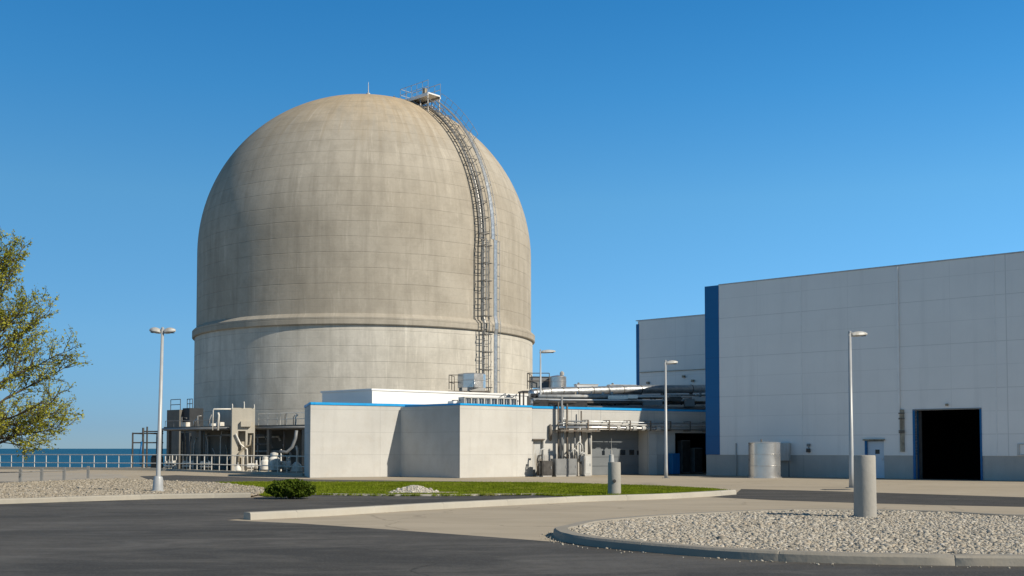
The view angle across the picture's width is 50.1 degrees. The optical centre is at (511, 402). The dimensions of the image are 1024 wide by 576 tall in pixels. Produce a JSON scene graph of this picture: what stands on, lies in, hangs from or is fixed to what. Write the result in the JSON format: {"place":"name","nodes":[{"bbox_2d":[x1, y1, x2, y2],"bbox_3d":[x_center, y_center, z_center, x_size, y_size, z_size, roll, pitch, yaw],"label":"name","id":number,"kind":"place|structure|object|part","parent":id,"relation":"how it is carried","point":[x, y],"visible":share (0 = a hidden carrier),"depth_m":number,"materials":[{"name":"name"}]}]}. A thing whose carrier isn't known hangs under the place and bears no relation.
{"place":"outdoors","nodes":[
{"label":"outdoors","id":0,"kind":"place"},
{"bbox_2d":[0,473,130,482],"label":"path","id":1,"kind":"structure","parent":0,"point":[11,477],"depth_m":64.56,"materials":[{"name":"beige concrete"}]},
{"bbox_2d":[0,466,89,481],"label":"fence","id":2,"kind":"object","parent":1,"relation":"on","point":[64,470],"visible":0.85,"depth_m":55.27,"materials":[{"name":"grey metal"}]},
{"bbox_2d":[0,449,165,466],"bbox_3d":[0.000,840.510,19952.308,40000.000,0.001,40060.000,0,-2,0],"label":"sea","id":3,"kind":"structure","parent":0,"point":[124,460],"depth_m":467.79,"materials":[{"name":"liquid"}]},
{"bbox_2d":[0,478,263,497],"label":"gravel","id":4,"kind":"structure","parent":0,"point":[85,487],"depth_m":42.99,"materials":[{"name":"beige gravel"}]},
{"bbox_2d":[141,475,627,484],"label":"asphalt track","id":5,"kind":"structure","parent":0,"point":[198,478],"depth_m":58.24,"materials":[{"name":"grey asphalt"}]},
{"bbox_2d":[320,388,527,404],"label":"white building","id":6,"kind":"structure","parent":0,"point":[389,396],"depth_m":74.32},
{"bbox_2d":[453,391,489,392],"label":"tank stand","id":7,"kind":"object","parent":6,"relation":"on","point":[474,391],"visible":0.17,"depth_m":83.67,"materials":[{"name":"metal"}]},
{"bbox_2d":[449,372,485,390],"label":"roof tank","id":8,"kind":"object","parent":7,"relation":"on","point":[471,381],"visible":0.99,"depth_m":83.78,"materials":[{"name":"metal"}]},
{"bbox_2d":[0,495,1023,575],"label":"asphalt road","id":9,"kind":"structure","parent":0,"point":[182,537],"depth_m":17.71,"materials":[{"name":"grey asphalt"}]},
{"bbox_2d":[315,493,581,496],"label":"kerb","id":10,"kind":"structure","parent":9,"relation":"on","point":[436,494],"depth_m":38.24,"materials":[{"name":"concrete"}]},
{"bbox_2d":[0,465,1023,542],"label":"ground","id":11,"kind":"structure","parent":0,"point":[532,522],"depth_m":31.77,"materials":[{"name":"concrete"}]},
{"bbox_2d":[0,229,92,460],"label":"broadleaf tree","id":12,"kind":"object","parent":11,"relation":"on","point":[38,414],"visible":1,"depth_m":49.66,"materials":[{"name":"green plant"}]},
{"bbox_2d":[0,493,250,503],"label":"kerb","id":13,"kind":"structure","parent":11,"relation":"on","point":[114,497],"depth_m":35.04,"materials":[{"name":"concrete"}]},
{"bbox_2d":[132,427,162,467],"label":"pipe gantry","id":14,"kind":"object","parent":11,"relation":"on","point":[153,458],"visible":0.75,"depth_m":90.89,"materials":[{"name":"metal"}]},
{"bbox_2d":[0,454,303,472],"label":"guard railing","id":15,"kind":"object","parent":11,"relation":"on","point":[176,463],"visible":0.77,"depth_m":81.65,"materials":[{"name":"metal"}]},
{"bbox_2d":[0,467,304,475],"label":"kerb","id":16,"kind":"structure","parent":11,"relation":"on","point":[162,469],"depth_m":82.00,"materials":[{"name":"concrete"}]},
{"bbox_2d":[164,455,175,468],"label":"pipe manifold","id":17,"kind":"object","parent":11,"relation":"on","point":[172,465],"visible":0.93,"depth_m":81.75,"materials":[{"name":"white paint"}]},
{"bbox_2d":[166,399,202,468],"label":"service block","id":18,"kind":"structure","parent":11,"relation":"on","point":[178,437],"depth_m":89.41,"materials":[{"name":"concrete"}]},
{"bbox_2d":[182,456,194,468],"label":"pipe manifold","id":19,"kind":"object","parent":11,"relation":"on","point":[186,466],"visible":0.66,"depth_m":80.84,"materials":[{"name":"white paint"}]},
{"bbox_2d":[200,454,212,469],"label":"pipe manifold","id":20,"kind":"object","parent":11,"relation":"on","point":[202,462],"visible":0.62,"depth_m":78.85,"materials":[{"name":"white paint"}]},
{"bbox_2d":[162,412,304,471],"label":"service gallery","id":21,"kind":"object","parent":11,"relation":"on","point":[267,430],"visible":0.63,"depth_m":81.78,"materials":[{"name":"metal"}]},
{"bbox_2d":[212,402,254,470],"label":"stair tower","id":22,"kind":"structure","parent":11,"relation":"on","point":[242,431],"depth_m":77.61,"materials":[{"name":"concrete"}]},
{"bbox_2d":[235,462,241,470],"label":"pump","id":23,"kind":"object","parent":11,"relation":"on","point":[237,467],"visible":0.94,"depth_m":74.23,"materials":[{"name":"white paint"}]},
{"bbox_2d":[181,413,301,470],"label":"gallery pipework","id":24,"kind":"object","parent":11,"relation":"on","point":[187,424],"visible":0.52,"depth_m":82.08,"materials":[{"name":"grey paint"}]},
{"bbox_2d":[247,460,257,471],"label":"pump","id":25,"kind":"object","parent":11,"relation":"on","point":[253,467],"visible":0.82,"depth_m":74.73,"materials":[{"name":"white paint"}]},
{"bbox_2d":[260,456,267,471],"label":"pump","id":26,"kind":"object","parent":11,"relation":"on","point":[264,460],"visible":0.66,"depth_m":73.64,"materials":[{"name":"white paint"}]},
{"bbox_2d":[266,452,285,471],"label":"pump","id":27,"kind":"object","parent":11,"relation":"on","point":[272,460],"visible":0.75,"depth_m":71.16,"materials":[{"name":"white paint"}]},
{"bbox_2d":[280,457,290,472],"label":"pump","id":28,"kind":"object","parent":11,"relation":"on","point":[288,463],"visible":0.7,"depth_m":71.68,"materials":[{"name":"white paint"}]},
{"bbox_2d":[279,430,297,470],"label":"curved duct","id":29,"kind":"object","parent":11,"relation":"on","point":[281,451],"visible":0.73,"depth_m":74.46,"materials":[{"name":"silver metal"}]},
{"bbox_2d":[290,462,302,472],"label":"pump","id":30,"kind":"object","parent":11,"relation":"on","point":[293,469],"visible":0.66,"depth_m":71.62,"materials":[{"name":"white paint"}]},
{"bbox_2d":[192,80,534,425],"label":"reactor dome","id":31,"kind":"structure","parent":11,"relation":"on","point":[368,240],"depth_m":91.13,"materials":[{"name":"concrete"}]},
{"bbox_2d":[304,402,532,477],"bbox_3d":[-4.302,2.356,67.771,18.300,4.268,13.016,1,-3,-28],"label":"concrete annex","id":32,"kind":"object","parent":11,"relation":"on","point":[456,440],"visible":0.98,"depth_m":62.86,"materials":[{"name":"grey concrete"}]},
{"bbox_2d":[448,400,459,402],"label":"roof fan box","id":33,"kind":"object","parent":32,"relation":"on","point":[454,401],"visible":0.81,"depth_m":67.83,"materials":[{"name":"grey paint"}]},
{"bbox_2d":[458,397,516,404],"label":"roof cooler","id":34,"kind":"object","parent":32,"relation":"on","point":[493,400],"visible":0.59,"depth_m":68.19,"materials":[{"name":"grey paint"}]},
{"bbox_2d":[244,490,735,519],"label":"kerb","id":35,"kind":"structure","parent":11,"relation":"on","point":[259,515],"depth_m":30.52,"materials":[{"name":"concrete"}]},
{"bbox_2d":[536,454,541,476],"bbox_3d":[1.556,3.667,63.888,0.388,1.323,0.228,1,-3,-29],"label":"standpipe","id":36,"kind":"object","parent":11,"relation":"on","point":[537,464],"visible":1,"depth_m":63.82,"materials":[{"name":"metal"}]},
{"bbox_2d":[539,448,544,476],"bbox_3d":[1.714,3.486,63.985,0.388,1.693,0.228,1,-3,-29],"label":"standpipe","id":37,"kind":"object","parent":11,"relation":"on","point":[540,459],"visible":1,"depth_m":63.92,"materials":[{"name":"grey metal"}]},
{"bbox_2d":[540,461,551,476],"bbox_3d":[1.931,3.868,64.065,0.690,0.936,0.645,1,-3,-29],"label":"equipment cabinet","id":38,"kind":"object","parent":11,"relation":"on","point":[545,468],"visible":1,"depth_m":63.79,"materials":[{"name":"metal"}]},
{"bbox_3d":[2.078,3.817,63.803,0.560,0.696,0.042,1,-3,-29],"label":"door","id":39,"kind":"part","parent":38,"relation":"part of","materials":[{"name":"metal"}]},
{"bbox_2d":[551,459,576,476],"bbox_3d":[3.068,3.836,64.709,1.483,1.054,0.645,1,-3,-29],"label":"equipment cabinet","id":40,"kind":"object","parent":11,"relation":"on","point":[564,467],"visible":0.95,"depth_m":64.41,"materials":[{"name":"grey metal"}]},
{"bbox_3d":[2.914,3.778,64.276,0.661,0.814,0.042,1,-3,-29],"label":"door","id":41,"kind":"part","parent":40,"relation":"part of","materials":[{"name":"grey paint"}]},
{"bbox_3d":[3.516,3.792,64.616,0.661,0.814,0.042,1,-3,-29],"label":"door","id":42,"kind":"part","parent":40,"relation":"part of","materials":[{"name":"grey paint"}]},
{"bbox_2d":[579,452,585,475],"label":"standpipe","id":43,"kind":"object","parent":11,"relation":"on","point":[581,464],"visible":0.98,"depth_m":65.32,"materials":[{"name":"grey metal"}]},
{"bbox_2d":[579,455,590,475],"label":"equipment cabinet","id":44,"kind":"object","parent":11,"relation":"on","point":[586,465],"visible":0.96,"depth_m":65.20,"materials":[{"name":"grey metal"}]},
{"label":"door","id":45,"kind":"part","parent":44,"relation":"part of","materials":[{"name":"grey paint"}]},
{"bbox_2d":[527,396,662,404],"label":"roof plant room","id":46,"kind":"object","parent":11,"relation":"on","point":[528,401],"depth_m":82.62,"materials":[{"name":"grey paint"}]},
{"bbox_2d":[574,382,598,386],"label":"roof duct","id":47,"kind":"object","parent":46,"relation":"on","point":[578,384],"visible":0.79,"depth_m":82.02,"materials":[{"name":"silver metal"}]},
{"bbox_2d":[607,383,626,385],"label":"roof duct","id":48,"kind":"object","parent":46,"relation":"on","point":[612,384],"visible":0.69,"depth_m":81.90,"materials":[{"name":"silver metal"}]},
{"bbox_2d":[532,406,705,476],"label":"garage wing","id":49,"kind":"structure","parent":11,"relation":"on","point":[638,452],"depth_m":68.57,"materials":[{"name":"white concrete"}]},
{"bbox_2d":[533,441,540,475],"bbox_3d":[1.444,3.314,65.018,0.676,2.083,0.050,1,-3,-29],"label":"door","id":50,"kind":"structure","parent":49,"relation":"in","point":[536,444],"depth_m":64.96,"materials":[{"name":"grey paint"}]},
{"bbox_2d":[539,349,555,393],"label":"street lamp","id":51,"kind":"object","parent":49,"relation":"on","point":[547,351],"visible":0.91,"depth_m":70.63,"materials":[{"name":"grey metal"}]},
{"bbox_2d":[592,430,638,474],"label":"vehicle door","id":52,"kind":"structure","parent":49,"relation":"in","point":[625,444],"depth_m":68.76,"materials":[{"name":"grey paint"}]},
{"bbox_2d":[528,385,704,398],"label":"roof pipeline","id":53,"kind":"object","parent":49,"relation":"on","point":[647,389],"visible":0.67,"depth_m":77.03,"materials":[{"name":"metal"}]},
{"bbox_2d":[530,391,705,409],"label":"roof pipe rack","id":54,"kind":"object","parent":49,"relation":"on","point":[674,401],"visible":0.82,"depth_m":72.00,"materials":[{"name":"silver metal"}]},
{"bbox_2d":[549,397,705,462],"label":"wall pipe run","id":55,"kind":"object","parent":49,"relation":"attached to","point":[581,428],"depth_m":65.97,"materials":[{"name":"metal"}]},
{"bbox_2d":[664,360,677,477],"bbox_3d":[8.850,0.913,61.287,0.901,6.608,0.400,0,-2,0],"label":"street lamp","id":56,"kind":"object","parent":11,"relation":"on","point":[665,422],"visible":1,"depth_m":61.24,"materials":[{"name":"grey metal"}]},
{"bbox_2d":[668,453,679,474],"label":"blue cabinet","id":57,"kind":"object","parent":11,"relation":"on","point":[673,463],"visible":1,"depth_m":68.96,"materials":[{"name":"metal"}]},
{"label":"door","id":58,"kind":"part","parent":57,"relation":"part of","materials":[{"name":"blue metal"}]},
{"bbox_2d":[677,440,689,472],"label":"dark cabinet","id":59,"kind":"object","parent":11,"relation":"on","point":[683,448],"visible":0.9,"depth_m":71.85,"materials":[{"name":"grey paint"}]},
{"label":"door","id":60,"kind":"part","parent":59,"relation":"part of","materials":[{"name":"metal"}]},
{"bbox_2d":[690,448,702,472],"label":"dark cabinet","id":61,"kind":"object","parent":11,"relation":"on","point":[695,460],"visible":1,"depth_m":72.36,"materials":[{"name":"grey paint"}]},
{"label":"door","id":62,"kind":"part","parent":61,"relation":"part of","materials":[{"name":"metal"}]},
{"bbox_2d":[747,439,781,477],"bbox_3d":[14.216,3.150,61.722,1.936,2.175,1.936,0,-2,0],"label":"steel tank","id":63,"kind":"object","parent":11,"relation":"on","point":[764,461],"visible":1,"depth_m":60.96,"materials":[{"name":"silver metal"}]},
{"bbox_2d":[543,531,1009,567],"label":"loose gravel","id":64,"kind":"structure","parent":11,"relation":"on","point":[682,557],"depth_m":17.36,"materials":[{"name":"beige gravel"}]},
{"bbox_2d":[780,443,790,476],"bbox_3d":[15.825,3.339,63.852,0.780,1.975,0.280,-2,-3,40],"label":"wall cabinet","id":65,"kind":"object","parent":11,"relation":"on","point":[785,451],"depth_m":63.64,"materials":[{"name":"grey metal"}]},
{"bbox_2d":[553,509,1023,565],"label":"kerb","id":66,"kind":"structure","parent":11,"relation":"on","point":[564,533],"depth_m":16.16,"materials":[{"name":"grey concrete"}]},
{"bbox_2d":[820,489,850,489],"bbox_3d":[12.989,3.496,43.903,1.100,0.052,0.600,0,-2,-8],"label":"drain cover","id":67,"kind":"object","parent":11,"relation":"on","point":[835,489],"visible":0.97,"depth_m":43.70,"materials":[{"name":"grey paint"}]},
{"bbox_2d":[845,331,867,487],"bbox_3d":[14.511,0.274,46.016,0.991,6.607,0.434,0,-2,0],"label":"street lamp","id":68,"kind":"object","parent":11,"relation":"on","point":[851,447],"visible":0.97,"depth_m":45.94,"materials":[{"name":"grey metal"}]},
{"bbox_2d":[714,489,1023,506],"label":"asphalt lane","id":69,"kind":"structure","parent":11,"relation":"on","point":[848,497],"depth_m":36.87,"materials":[{"name":"grey asphalt"}]},
{"bbox_2d":[0,0,1023,448],"label":"sky","id":70,"kind":"structure","parent":0,"point":[654,154],"materials":[{"name":"blue"}]},
{"bbox_2d":[518,391,527,404],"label":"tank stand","id":71,"kind":"object","parent":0,"point":[520,392],"visible":0.18,"depth_m":76.97,"materials":[{"name":"metal"}]},
{"bbox_2d":[527,371,566,389],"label":"roof tank","id":72,"kind":"object","parent":71,"relation":"on","point":[557,380],"visible":0.84,"depth_m":76.69,"materials":[{"name":"metal"}]},
{"bbox_2d":[530,376,548,387],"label":"roof box","id":73,"kind":"object","parent":72,"relation":"on","point":[534,381],"visible":0.88,"depth_m":77.36,"materials":[{"name":"grey paint"}]},
{"bbox_2d":[636,314,704,399],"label":"warehouse","id":74,"kind":"structure","parent":0,"point":[679,339],"depth_m":83.83,"materials":[{"name":"grey paint"}]},
{"bbox_2d":[569,509,1023,553],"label":"gravel","id":75,"kind":"structure","parent":0,"point":[904,531],"depth_m":20.22,"materials":[{"name":"beige gravel"}]},
{"bbox_2d":[853,455,876,517],"bbox_3d":[7.926,1.910,24.616,0.492,1.465,0.492,0,-2,6],"label":"concrete bollard","id":76,"kind":"object","parent":75,"relation":"on","point":[865,498],"visible":0.89,"depth_m":24.41,"materials":[{"name":"grey concrete"}]},
{"bbox_2d":[705,251,1023,480],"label":"warehouse","id":77,"kind":"structure","parent":0,"point":[938,371],"depth_m":61.39,"materials":[{"name":"metal"}]},
{"bbox_2d":[867,441,884,477],"bbox_3d":[20.129,3.155,60.619,0.940,2.032,0.110,-2,-3,40],"label":"personnel door","id":78,"kind":"structure","parent":77,"relation":"in","point":[876,448],"depth_m":60.52,"materials":[{"name":"blue paint"}]},
{"label":"lawn","id":79,"kind":"structure","parent":0,"visible":0},
{"bbox_2d":[390,485,438,493],"bbox_3d":[-3.574,3.169,40.004,1.799,0.328,1.335,0,-2,0],"label":"rubble pile","id":80,"kind":"object","parent":79,"relation":"on","point":[414,489],"visible":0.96,"depth_m":39.65,"materials":[{"name":"grey stone"}]},
{"bbox_2d":[219,480,729,496],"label":"grass","id":81,"kind":"structure","parent":79,"relation":"on","point":[376,488],"depth_m":43.82,"materials":[{"name":"green plant"}]},
{"bbox_2d":[263,478,317,498],"bbox_3d":[-7.251,2.817,35.930,1.704,0.702,1.375,0,-2,0],"label":"round shrub","id":82,"kind":"object","parent":81,"relation":"on","point":[292,488],"visible":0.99,"depth_m":35.53,"materials":[{"name":"green plant"}]},
{"bbox_2d":[608,439,620,493],"bbox_3d":[3.642,2.292,39.008,0.468,2.046,0.501,0,-2,0],"label":"concrete bollard","id":83,"kind":"object","parent":79,"relation":"on","point":[614,477],"visible":0.93,"depth_m":38.82,"materials":[{"name":"grey paint"}]},
{"label":"gravel bed","id":84,"kind":"structure","parent":0,"visible":0},
{"bbox_2d":[149,327,175,490],"bbox_3d":[-13.078,0.236,40.753,0.960,6.122,0.470,1,-2,0],"label":"street lamp","id":85,"kind":"object","parent":84,"relation":"on","point":[158,477],"visible":0.96,"depth_m":40.70,"materials":[{"name":"metal"}]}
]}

